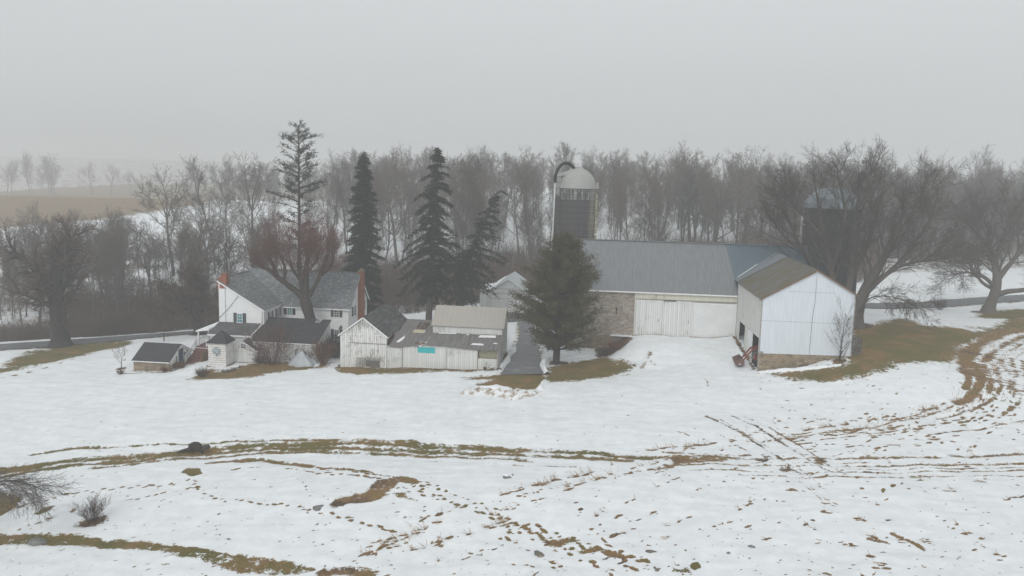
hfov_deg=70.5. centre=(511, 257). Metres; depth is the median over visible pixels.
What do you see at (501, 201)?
bare tree
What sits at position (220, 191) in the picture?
bare tree
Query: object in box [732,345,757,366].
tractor
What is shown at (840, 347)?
young tree
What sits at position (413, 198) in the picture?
bare tree
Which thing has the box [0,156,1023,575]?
ground
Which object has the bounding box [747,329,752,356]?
side door
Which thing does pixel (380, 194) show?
bare tree
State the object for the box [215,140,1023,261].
woods
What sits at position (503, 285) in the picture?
garage
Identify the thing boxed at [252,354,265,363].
shrub
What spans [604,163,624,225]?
bare tree
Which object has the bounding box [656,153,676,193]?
bare tree
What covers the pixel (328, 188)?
bare tree
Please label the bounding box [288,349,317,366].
covered heap
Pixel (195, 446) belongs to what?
rock
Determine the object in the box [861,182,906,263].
bare tree
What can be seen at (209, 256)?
bare tree
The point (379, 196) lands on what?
bare tree
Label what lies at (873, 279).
spreading tree
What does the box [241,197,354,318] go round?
pollarded tree
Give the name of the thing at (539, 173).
bare tree
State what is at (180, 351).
door
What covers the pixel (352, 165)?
bare tree
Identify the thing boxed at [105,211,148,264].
bare tree
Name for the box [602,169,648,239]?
bare tree
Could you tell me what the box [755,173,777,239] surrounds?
bare tree
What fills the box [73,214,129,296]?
bare tree
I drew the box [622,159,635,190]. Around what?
bare tree
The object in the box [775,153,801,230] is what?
bare tree
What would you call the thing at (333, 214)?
bare tree
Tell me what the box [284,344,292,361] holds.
door
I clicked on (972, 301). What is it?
road
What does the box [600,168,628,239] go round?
bare tree
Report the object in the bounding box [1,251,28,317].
bare tree
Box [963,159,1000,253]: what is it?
bare tree
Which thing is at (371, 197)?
bare tree
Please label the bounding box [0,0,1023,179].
sky
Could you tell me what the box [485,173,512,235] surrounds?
bare tree
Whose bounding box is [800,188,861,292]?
dark silo
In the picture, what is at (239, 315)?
window
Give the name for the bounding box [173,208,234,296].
bare tree
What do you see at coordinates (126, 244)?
bare tree
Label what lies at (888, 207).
bare tree
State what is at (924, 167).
bare tree
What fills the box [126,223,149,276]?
bare tree
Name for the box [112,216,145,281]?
bare tree
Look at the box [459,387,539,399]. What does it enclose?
snow bank
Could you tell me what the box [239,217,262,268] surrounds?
bare tree
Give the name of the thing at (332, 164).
bare tree
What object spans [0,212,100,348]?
lawn tree
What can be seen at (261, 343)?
door
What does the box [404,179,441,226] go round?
bare tree
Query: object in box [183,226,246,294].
bare tree
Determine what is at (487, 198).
bare tree
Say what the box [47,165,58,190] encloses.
bare tree
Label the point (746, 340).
side door
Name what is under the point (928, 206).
bare tree
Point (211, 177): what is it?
bare tree
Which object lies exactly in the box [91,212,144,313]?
bare tree
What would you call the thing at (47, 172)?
bare tree
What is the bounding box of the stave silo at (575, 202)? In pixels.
[550,162,598,316]
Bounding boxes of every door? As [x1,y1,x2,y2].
[178,348,183,361]
[261,343,267,360]
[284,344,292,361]
[309,346,314,358]
[351,343,360,357]
[362,344,384,357]
[492,299,506,307]
[507,299,520,312]
[635,299,662,334]
[661,300,692,336]
[692,303,734,337]
[745,328,747,353]
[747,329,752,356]
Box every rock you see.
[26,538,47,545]
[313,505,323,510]
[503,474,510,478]
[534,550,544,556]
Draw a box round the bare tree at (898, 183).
[870,170,906,246]
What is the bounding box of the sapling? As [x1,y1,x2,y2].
[112,343,127,368]
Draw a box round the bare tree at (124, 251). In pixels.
[97,227,135,297]
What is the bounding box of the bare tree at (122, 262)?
[116,243,132,285]
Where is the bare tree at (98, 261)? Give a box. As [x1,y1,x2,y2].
[83,235,111,304]
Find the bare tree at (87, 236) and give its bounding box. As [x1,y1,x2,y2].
[76,213,101,291]
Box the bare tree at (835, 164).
[815,152,846,183]
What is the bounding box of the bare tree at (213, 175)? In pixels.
[208,166,219,197]
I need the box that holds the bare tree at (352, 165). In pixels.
[333,148,358,241]
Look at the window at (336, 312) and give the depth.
103.81 m
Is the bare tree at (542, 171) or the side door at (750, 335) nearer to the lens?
the side door at (750, 335)
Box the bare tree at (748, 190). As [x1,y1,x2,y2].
[734,167,757,238]
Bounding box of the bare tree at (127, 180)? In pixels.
[118,170,139,194]
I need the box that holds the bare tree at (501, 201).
[451,151,509,260]
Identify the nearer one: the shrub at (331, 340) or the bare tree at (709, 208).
the shrub at (331, 340)
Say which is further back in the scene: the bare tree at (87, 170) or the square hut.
the bare tree at (87, 170)
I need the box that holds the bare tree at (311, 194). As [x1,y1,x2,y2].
[290,172,324,260]
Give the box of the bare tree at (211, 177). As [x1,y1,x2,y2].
[207,165,216,191]
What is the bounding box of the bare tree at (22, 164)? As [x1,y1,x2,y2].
[17,158,34,194]
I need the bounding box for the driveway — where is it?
[502,319,543,374]
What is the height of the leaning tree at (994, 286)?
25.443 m
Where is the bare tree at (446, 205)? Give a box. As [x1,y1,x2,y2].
[440,190,457,223]
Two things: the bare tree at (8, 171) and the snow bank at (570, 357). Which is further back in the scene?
the bare tree at (8, 171)
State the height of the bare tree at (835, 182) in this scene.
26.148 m
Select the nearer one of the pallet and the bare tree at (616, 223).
the pallet
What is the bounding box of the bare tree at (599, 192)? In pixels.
[595,173,608,230]
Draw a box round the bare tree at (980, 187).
[963,158,996,255]
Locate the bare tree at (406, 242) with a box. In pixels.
[395,217,417,265]
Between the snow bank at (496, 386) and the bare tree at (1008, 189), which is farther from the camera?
the bare tree at (1008, 189)
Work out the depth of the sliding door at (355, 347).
91.88 m
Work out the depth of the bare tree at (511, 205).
208.80 m
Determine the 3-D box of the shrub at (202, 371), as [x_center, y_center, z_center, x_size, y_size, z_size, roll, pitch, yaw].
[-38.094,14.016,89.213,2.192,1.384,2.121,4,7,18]
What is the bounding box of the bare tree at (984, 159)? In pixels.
[945,143,997,237]
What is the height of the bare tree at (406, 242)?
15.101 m
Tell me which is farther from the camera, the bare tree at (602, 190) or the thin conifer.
the bare tree at (602, 190)
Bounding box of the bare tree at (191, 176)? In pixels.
[178,162,204,194]
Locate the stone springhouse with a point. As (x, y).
(151, 356)
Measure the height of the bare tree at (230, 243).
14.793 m
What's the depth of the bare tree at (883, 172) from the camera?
207.54 m
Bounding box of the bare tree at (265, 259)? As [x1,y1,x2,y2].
[252,236,270,267]
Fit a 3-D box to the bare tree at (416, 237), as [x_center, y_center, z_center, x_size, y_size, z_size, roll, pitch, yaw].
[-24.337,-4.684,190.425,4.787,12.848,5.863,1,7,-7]
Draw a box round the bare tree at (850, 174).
[834,162,865,192]
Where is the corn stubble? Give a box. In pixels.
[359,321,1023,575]
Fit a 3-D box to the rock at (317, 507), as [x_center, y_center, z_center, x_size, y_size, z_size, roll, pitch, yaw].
[-13.929,18.052,52.195,0.822,0.203,0.949,0,7,-14]
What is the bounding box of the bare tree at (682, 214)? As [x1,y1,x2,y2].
[657,152,703,241]
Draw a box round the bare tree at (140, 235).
[127,224,166,282]
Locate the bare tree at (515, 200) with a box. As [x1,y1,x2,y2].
[490,182,530,252]
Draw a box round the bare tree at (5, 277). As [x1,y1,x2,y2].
[0,254,10,319]
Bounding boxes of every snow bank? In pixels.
[314,360,339,366]
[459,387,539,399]
[475,384,511,389]
[499,346,516,368]
[536,379,549,390]
[540,357,552,373]
[560,354,590,359]
[759,364,841,372]
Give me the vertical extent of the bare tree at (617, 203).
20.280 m
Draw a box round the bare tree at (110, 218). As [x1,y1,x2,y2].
[102,204,134,283]
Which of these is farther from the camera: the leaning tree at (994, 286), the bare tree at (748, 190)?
the bare tree at (748, 190)
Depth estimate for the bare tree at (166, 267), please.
139.57 m
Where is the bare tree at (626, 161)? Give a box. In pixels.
[621,147,632,183]
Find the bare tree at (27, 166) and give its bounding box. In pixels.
[20,151,35,194]
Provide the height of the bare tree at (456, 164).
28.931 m
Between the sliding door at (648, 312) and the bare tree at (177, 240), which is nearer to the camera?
the sliding door at (648, 312)
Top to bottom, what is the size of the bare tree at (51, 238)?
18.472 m
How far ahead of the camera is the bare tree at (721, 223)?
195.97 m
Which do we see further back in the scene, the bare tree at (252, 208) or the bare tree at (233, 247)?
the bare tree at (252, 208)
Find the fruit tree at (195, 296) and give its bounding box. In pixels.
[136,254,218,335]
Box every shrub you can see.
[67,490,110,522]
[173,360,186,368]
[193,367,211,376]
[238,318,308,365]
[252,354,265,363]
[298,346,321,359]
[311,337,339,364]
[320,332,339,357]
[598,345,615,356]
[605,338,625,350]
[931,298,946,309]
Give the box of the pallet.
[852,337,861,353]
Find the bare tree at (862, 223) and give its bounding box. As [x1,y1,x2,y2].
[859,204,874,248]
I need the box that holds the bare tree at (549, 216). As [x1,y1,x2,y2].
[544,176,561,237]
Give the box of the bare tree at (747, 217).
[732,186,766,243]
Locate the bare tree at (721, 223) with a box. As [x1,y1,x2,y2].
[703,192,736,241]
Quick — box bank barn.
[565,238,859,369]
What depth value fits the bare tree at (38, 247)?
132.61 m
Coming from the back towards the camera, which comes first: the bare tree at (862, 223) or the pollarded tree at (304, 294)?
the bare tree at (862, 223)
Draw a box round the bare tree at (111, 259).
[82,226,143,308]
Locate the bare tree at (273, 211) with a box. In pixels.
[268,197,280,231]
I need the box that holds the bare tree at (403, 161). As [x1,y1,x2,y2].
[394,141,419,242]
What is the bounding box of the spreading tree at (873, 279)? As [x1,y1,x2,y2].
[734,134,1001,332]
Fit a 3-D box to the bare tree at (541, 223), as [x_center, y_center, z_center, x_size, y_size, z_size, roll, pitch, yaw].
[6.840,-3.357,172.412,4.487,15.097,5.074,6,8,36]
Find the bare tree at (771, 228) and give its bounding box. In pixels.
[747,171,786,244]
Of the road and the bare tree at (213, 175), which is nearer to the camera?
the road
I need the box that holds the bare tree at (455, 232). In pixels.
[442,214,471,259]
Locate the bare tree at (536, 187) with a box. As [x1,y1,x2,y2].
[529,168,546,215]
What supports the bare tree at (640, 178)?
on the ground at (68, 414)
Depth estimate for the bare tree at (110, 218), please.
157.01 m
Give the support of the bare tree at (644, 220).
on the ground at (68, 414)
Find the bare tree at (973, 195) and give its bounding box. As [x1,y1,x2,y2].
[956,173,990,253]
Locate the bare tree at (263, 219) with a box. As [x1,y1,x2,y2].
[247,207,286,268]
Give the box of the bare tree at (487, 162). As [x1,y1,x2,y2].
[474,143,503,220]
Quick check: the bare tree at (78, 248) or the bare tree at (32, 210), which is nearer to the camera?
the bare tree at (78, 248)
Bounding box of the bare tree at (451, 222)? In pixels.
[442,196,466,250]
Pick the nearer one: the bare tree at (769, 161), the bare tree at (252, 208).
the bare tree at (252, 208)
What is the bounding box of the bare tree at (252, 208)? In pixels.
[222,151,283,239]
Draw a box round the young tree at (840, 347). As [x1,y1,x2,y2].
[828,291,862,361]
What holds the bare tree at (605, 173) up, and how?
on the ground at (68, 414)
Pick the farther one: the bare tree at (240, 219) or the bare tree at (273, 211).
the bare tree at (273, 211)
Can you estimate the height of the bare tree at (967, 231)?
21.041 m
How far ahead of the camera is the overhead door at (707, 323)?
99.42 m
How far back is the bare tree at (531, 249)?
162.34 m
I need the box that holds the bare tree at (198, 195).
[173,153,235,273]
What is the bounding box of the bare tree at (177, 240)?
[171,223,195,284]
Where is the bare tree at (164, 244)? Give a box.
[154,228,169,281]
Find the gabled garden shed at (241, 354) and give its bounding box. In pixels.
[233,339,258,361]
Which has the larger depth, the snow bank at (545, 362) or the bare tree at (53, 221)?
the bare tree at (53, 221)
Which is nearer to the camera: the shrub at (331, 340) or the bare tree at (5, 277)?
the shrub at (331, 340)
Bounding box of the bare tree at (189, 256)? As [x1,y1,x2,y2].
[166,205,243,276]
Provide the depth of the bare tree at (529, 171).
239.59 m
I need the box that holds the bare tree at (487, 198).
[479,169,511,251]
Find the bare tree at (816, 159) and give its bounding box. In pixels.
[797,144,834,188]
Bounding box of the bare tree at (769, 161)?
[754,151,777,222]
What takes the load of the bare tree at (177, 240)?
on the ground at (68, 414)
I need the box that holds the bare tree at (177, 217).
[169,209,193,259]
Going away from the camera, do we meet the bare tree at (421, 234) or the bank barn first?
the bank barn
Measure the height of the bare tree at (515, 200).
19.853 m
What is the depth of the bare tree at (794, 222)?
183.31 m
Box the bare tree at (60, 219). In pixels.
[48,211,79,237]
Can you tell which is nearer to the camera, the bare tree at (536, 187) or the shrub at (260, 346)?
the shrub at (260, 346)
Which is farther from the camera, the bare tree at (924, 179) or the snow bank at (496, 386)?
the bare tree at (924, 179)
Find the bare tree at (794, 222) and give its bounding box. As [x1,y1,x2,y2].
[788,203,803,241]
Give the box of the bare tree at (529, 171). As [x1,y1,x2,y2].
[518,158,536,211]
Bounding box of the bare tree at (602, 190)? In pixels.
[596,173,606,209]
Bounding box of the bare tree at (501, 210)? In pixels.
[491,190,506,247]
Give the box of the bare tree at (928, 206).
[893,171,954,260]
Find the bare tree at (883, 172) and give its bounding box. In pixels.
[862,144,908,238]
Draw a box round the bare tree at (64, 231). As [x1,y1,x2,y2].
[44,209,80,289]
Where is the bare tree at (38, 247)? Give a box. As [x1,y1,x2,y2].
[21,226,54,308]
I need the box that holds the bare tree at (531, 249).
[519,198,550,266]
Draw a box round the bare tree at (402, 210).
[350,146,422,261]
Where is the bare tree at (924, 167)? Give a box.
[905,152,958,258]
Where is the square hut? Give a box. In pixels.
[206,330,235,366]
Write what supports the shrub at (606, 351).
on the ground at (68, 414)
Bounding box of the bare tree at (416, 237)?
[412,219,424,251]
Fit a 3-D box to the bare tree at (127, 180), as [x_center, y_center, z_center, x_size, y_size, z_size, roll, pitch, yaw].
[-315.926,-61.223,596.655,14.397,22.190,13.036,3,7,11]
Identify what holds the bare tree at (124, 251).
on the ground at (68, 414)
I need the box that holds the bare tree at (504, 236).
[494,219,509,247]
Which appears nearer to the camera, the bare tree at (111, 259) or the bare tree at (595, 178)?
the bare tree at (111, 259)
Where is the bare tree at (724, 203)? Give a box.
[705,181,733,242]
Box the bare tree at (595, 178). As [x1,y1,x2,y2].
[583,162,608,222]
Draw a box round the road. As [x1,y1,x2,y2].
[0,295,1023,349]
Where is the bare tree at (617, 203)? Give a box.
[607,173,633,239]
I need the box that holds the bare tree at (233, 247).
[203,219,248,274]
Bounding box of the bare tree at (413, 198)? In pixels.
[401,178,427,250]
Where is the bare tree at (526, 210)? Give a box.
[511,155,550,263]
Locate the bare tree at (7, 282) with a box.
[0,240,21,319]
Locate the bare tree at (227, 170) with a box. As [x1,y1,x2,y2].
[223,160,234,187]
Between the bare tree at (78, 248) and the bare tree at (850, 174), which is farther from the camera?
the bare tree at (850, 174)
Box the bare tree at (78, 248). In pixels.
[57,229,89,284]
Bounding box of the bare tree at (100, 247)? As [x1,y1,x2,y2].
[87,227,117,292]
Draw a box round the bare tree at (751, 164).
[723,146,774,232]
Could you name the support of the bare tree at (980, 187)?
on the ground at (68, 414)
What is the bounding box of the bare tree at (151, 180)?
[145,172,160,195]
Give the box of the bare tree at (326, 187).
[308,163,343,250]
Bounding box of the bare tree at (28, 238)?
[5,218,49,316]
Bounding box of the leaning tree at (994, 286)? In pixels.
[909,168,1023,313]
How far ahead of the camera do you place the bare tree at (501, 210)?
201.22 m
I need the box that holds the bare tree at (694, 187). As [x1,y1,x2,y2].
[658,140,720,240]
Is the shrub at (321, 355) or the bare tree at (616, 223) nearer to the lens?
the shrub at (321, 355)
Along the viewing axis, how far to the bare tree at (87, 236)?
148.50 m
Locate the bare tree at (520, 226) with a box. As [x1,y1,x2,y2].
[514,211,529,247]
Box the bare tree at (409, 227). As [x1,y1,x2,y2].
[397,208,417,258]
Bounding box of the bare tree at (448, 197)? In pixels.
[437,159,494,259]
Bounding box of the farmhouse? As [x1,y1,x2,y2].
[184,268,369,363]
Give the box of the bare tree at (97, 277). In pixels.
[72,242,110,310]
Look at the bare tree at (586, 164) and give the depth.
210.97 m
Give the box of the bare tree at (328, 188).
[314,161,353,223]
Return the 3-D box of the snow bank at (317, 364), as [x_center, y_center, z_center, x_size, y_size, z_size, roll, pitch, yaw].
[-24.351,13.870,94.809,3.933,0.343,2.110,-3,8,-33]
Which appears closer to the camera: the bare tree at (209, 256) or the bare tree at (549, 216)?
the bare tree at (209, 256)
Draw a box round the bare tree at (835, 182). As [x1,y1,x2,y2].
[801,167,866,224]
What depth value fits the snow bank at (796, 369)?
83.96 m
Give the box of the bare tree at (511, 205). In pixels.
[506,183,522,239]
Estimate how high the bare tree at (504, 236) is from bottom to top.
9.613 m
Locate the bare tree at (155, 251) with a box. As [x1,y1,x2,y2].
[141,239,163,284]
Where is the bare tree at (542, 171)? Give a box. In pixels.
[538,161,547,203]
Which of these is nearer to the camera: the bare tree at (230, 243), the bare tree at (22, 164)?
the bare tree at (230, 243)
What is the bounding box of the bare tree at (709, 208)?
[692,153,762,242]
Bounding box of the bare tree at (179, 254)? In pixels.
[154,215,207,284]
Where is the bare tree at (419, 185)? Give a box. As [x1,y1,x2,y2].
[395,175,427,250]
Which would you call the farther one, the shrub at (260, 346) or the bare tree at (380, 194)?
the bare tree at (380, 194)
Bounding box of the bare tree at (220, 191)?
[204,151,252,270]
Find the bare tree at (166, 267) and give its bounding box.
[155,238,177,284]
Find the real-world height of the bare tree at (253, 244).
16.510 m
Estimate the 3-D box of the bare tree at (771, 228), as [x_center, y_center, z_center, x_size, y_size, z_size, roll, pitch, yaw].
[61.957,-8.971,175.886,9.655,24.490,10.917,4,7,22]
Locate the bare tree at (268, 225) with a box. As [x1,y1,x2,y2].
[257,212,277,265]
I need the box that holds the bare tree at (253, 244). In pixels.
[244,221,271,269]
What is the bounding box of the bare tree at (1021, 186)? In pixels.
[1005,161,1023,251]
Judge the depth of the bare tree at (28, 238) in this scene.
128.05 m
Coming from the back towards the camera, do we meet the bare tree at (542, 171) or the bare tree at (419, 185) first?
the bare tree at (542, 171)
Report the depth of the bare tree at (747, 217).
176.34 m
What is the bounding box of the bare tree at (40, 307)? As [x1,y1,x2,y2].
[10,239,76,325]
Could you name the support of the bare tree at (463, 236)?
on the ground at (68, 414)
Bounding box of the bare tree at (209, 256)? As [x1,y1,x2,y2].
[183,219,222,294]
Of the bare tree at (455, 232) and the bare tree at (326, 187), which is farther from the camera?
the bare tree at (326, 187)
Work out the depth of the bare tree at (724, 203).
181.21 m
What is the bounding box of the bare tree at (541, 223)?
[535,213,548,257]
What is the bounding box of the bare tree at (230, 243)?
[213,231,252,276]
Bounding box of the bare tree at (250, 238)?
[235,215,275,267]
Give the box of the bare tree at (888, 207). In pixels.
[873,178,908,259]
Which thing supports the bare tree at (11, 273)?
on the ground at (68, 414)
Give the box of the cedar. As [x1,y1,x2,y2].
[506,229,605,363]
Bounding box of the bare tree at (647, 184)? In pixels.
[621,155,672,240]
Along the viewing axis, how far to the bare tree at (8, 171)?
563.35 m
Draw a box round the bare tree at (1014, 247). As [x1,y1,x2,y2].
[994,207,1023,264]
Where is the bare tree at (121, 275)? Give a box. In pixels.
[101,247,131,298]
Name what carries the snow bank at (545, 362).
on the ground at (68, 414)
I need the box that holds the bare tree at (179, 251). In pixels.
[166,229,185,267]
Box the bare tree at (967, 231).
[946,186,987,258]
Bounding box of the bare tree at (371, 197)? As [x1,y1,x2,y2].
[346,170,384,265]
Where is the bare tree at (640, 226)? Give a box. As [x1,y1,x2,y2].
[634,202,649,240]
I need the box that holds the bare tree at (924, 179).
[908,151,949,257]
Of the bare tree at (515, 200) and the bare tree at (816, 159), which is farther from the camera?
the bare tree at (816, 159)
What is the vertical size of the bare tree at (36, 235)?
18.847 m
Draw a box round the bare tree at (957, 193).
[949,173,971,228]
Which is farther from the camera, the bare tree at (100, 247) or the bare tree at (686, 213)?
the bare tree at (686, 213)
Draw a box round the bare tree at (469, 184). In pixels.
[448,146,492,269]
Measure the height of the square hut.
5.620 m
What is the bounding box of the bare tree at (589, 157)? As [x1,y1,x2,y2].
[578,145,599,177]
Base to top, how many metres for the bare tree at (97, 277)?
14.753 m
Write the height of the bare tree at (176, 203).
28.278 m
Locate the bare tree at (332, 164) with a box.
[319,149,354,253]
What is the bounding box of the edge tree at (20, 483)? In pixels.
[0,461,79,525]
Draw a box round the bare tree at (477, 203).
[464,172,501,272]
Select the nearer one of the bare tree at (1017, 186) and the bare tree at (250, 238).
the bare tree at (250, 238)
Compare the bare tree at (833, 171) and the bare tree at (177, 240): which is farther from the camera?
the bare tree at (833, 171)
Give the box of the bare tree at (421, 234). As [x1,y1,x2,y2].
[417,219,438,258]
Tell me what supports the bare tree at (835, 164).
on the ground at (68, 414)
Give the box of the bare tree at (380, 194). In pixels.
[371,163,394,225]
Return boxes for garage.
[480,272,528,312]
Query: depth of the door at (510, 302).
124.97 m
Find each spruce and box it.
[341,152,386,313]
[392,146,473,327]
[439,190,508,306]
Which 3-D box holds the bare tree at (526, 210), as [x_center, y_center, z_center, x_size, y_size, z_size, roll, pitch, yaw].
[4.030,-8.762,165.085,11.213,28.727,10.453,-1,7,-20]
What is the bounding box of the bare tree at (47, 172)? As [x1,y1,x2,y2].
[42,156,52,194]
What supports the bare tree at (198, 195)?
on the ground at (68, 414)
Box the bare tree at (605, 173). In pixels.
[597,161,611,205]
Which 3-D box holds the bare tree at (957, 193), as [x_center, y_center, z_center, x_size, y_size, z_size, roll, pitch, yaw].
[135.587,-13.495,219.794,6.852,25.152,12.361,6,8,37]
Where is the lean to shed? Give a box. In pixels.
[251,317,330,361]
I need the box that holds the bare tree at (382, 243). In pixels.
[372,234,387,260]
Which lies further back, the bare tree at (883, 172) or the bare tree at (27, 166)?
the bare tree at (27, 166)
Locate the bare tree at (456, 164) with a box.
[447,157,489,239]
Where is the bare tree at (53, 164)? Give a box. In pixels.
[35,153,62,194]
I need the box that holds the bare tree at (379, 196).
[352,163,393,228]
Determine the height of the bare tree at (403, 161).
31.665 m
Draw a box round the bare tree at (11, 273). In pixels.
[0,218,33,324]
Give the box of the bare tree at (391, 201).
[362,145,427,273]
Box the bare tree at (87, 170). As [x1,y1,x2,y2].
[74,163,98,194]
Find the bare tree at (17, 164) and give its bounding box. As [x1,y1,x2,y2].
[7,160,20,193]
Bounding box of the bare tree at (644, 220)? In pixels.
[634,181,666,240]
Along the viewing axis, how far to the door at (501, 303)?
125.17 m
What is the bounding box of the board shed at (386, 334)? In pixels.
[338,302,509,369]
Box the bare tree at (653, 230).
[625,164,679,240]
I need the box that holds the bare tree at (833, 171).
[813,157,857,187]
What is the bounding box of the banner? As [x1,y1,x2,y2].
[418,347,434,352]
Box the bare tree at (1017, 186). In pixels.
[1006,170,1023,250]
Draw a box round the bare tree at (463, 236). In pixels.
[450,187,474,266]
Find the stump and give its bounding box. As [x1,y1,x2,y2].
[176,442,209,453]
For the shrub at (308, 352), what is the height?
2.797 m
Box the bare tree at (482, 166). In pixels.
[468,152,496,184]
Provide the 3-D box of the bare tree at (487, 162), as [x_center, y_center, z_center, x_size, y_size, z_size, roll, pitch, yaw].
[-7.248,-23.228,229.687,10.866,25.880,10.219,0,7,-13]
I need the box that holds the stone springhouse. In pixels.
[131,342,193,370]
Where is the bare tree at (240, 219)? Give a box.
[228,201,258,259]
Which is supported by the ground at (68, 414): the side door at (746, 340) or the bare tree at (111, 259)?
the bare tree at (111, 259)
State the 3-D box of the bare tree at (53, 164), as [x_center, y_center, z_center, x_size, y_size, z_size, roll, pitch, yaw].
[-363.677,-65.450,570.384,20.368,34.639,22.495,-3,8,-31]
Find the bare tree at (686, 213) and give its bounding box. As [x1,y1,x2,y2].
[669,192,691,239]
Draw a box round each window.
[237,313,242,322]
[287,306,291,314]
[334,308,338,316]
[334,329,338,338]
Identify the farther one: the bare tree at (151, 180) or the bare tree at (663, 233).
the bare tree at (151, 180)
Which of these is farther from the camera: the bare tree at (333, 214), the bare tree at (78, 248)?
the bare tree at (333, 214)
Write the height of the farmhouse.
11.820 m
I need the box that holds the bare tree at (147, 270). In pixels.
[117,233,177,302]
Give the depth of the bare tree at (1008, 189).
195.15 m
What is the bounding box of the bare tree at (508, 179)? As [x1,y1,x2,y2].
[488,153,536,228]
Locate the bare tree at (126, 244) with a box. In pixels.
[87,219,144,309]
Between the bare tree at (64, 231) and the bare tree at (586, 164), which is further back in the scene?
the bare tree at (586, 164)
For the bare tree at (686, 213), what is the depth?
193.79 m
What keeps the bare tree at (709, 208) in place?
on the ground at (68, 414)
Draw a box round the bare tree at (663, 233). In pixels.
[640,196,675,240]
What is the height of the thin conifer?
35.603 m
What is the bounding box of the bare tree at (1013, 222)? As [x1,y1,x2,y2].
[1010,184,1023,258]
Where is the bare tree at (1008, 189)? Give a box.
[969,161,1022,262]
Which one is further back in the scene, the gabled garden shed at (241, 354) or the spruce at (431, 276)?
the spruce at (431, 276)
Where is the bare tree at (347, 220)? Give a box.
[337,197,360,242]
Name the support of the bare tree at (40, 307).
on the ground at (68, 414)
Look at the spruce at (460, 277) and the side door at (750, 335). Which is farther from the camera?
the spruce at (460, 277)
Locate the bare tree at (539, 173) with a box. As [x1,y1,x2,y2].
[528,157,550,189]
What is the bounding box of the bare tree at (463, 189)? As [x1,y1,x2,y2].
[454,150,480,247]
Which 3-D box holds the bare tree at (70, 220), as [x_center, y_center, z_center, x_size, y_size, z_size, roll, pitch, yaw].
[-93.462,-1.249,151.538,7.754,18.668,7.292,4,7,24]
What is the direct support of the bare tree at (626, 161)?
on the ground at (68, 414)
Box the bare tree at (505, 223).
[500,203,508,240]
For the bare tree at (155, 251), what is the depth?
157.55 m
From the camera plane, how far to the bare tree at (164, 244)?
168.98 m
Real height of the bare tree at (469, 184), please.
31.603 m
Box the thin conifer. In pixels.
[261,119,327,262]
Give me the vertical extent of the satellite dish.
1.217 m
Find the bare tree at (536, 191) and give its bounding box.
[522,179,545,227]
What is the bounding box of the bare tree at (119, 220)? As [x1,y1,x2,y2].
[102,211,128,263]
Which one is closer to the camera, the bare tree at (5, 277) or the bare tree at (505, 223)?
the bare tree at (5, 277)
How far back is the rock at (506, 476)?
56.88 m
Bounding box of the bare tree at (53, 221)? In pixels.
[29,209,64,265]
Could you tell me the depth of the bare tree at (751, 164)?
230.56 m
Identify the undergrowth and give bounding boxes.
[0,221,1023,341]
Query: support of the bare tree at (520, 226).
on the ground at (68, 414)
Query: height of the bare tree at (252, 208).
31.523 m
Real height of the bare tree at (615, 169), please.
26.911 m
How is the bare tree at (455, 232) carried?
on the ground at (68, 414)
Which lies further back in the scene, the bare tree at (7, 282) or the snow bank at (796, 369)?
the bare tree at (7, 282)
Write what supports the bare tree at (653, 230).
on the ground at (68, 414)
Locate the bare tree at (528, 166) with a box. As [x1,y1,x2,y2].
[495,145,553,232]
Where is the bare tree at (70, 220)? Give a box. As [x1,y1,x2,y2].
[48,210,85,288]
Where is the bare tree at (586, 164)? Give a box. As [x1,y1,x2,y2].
[580,154,610,210]
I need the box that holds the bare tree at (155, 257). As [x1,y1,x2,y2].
[148,231,170,279]
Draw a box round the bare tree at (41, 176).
[35,165,47,195]
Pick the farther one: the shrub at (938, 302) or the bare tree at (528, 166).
the bare tree at (528, 166)
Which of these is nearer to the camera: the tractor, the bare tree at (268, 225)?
the tractor
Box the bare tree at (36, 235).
[1,212,50,310]
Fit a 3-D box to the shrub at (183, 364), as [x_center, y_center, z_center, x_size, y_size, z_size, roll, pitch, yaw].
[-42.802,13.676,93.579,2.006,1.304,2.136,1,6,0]
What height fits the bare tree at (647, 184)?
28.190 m
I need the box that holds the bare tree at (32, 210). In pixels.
[10,202,47,248]
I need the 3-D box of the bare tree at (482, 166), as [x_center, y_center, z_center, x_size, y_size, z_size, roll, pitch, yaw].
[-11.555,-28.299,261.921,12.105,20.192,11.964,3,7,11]
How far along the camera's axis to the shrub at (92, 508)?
51.48 m
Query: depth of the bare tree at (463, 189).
203.33 m
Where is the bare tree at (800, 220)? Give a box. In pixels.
[788,212,803,244]
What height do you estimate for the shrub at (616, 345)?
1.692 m
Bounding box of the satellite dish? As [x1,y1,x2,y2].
[212,347,218,355]
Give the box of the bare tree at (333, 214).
[321,170,352,270]
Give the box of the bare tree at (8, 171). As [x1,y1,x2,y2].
[0,162,17,194]
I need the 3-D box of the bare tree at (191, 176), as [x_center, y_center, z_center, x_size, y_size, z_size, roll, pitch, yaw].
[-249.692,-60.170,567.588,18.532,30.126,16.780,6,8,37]
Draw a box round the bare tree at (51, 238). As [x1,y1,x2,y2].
[40,217,88,296]
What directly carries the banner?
attached to the board shed at (386, 334)
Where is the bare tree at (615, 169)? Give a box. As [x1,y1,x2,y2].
[606,151,634,239]
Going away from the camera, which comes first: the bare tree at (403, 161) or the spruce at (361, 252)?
the spruce at (361, 252)
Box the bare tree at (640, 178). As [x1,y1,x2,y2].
[637,165,644,190]
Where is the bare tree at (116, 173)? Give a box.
[103,164,119,194]
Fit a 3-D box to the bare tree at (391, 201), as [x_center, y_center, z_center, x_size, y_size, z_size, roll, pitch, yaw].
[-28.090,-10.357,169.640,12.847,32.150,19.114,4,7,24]
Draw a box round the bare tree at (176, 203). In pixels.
[126,164,193,275]
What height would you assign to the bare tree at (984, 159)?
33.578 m

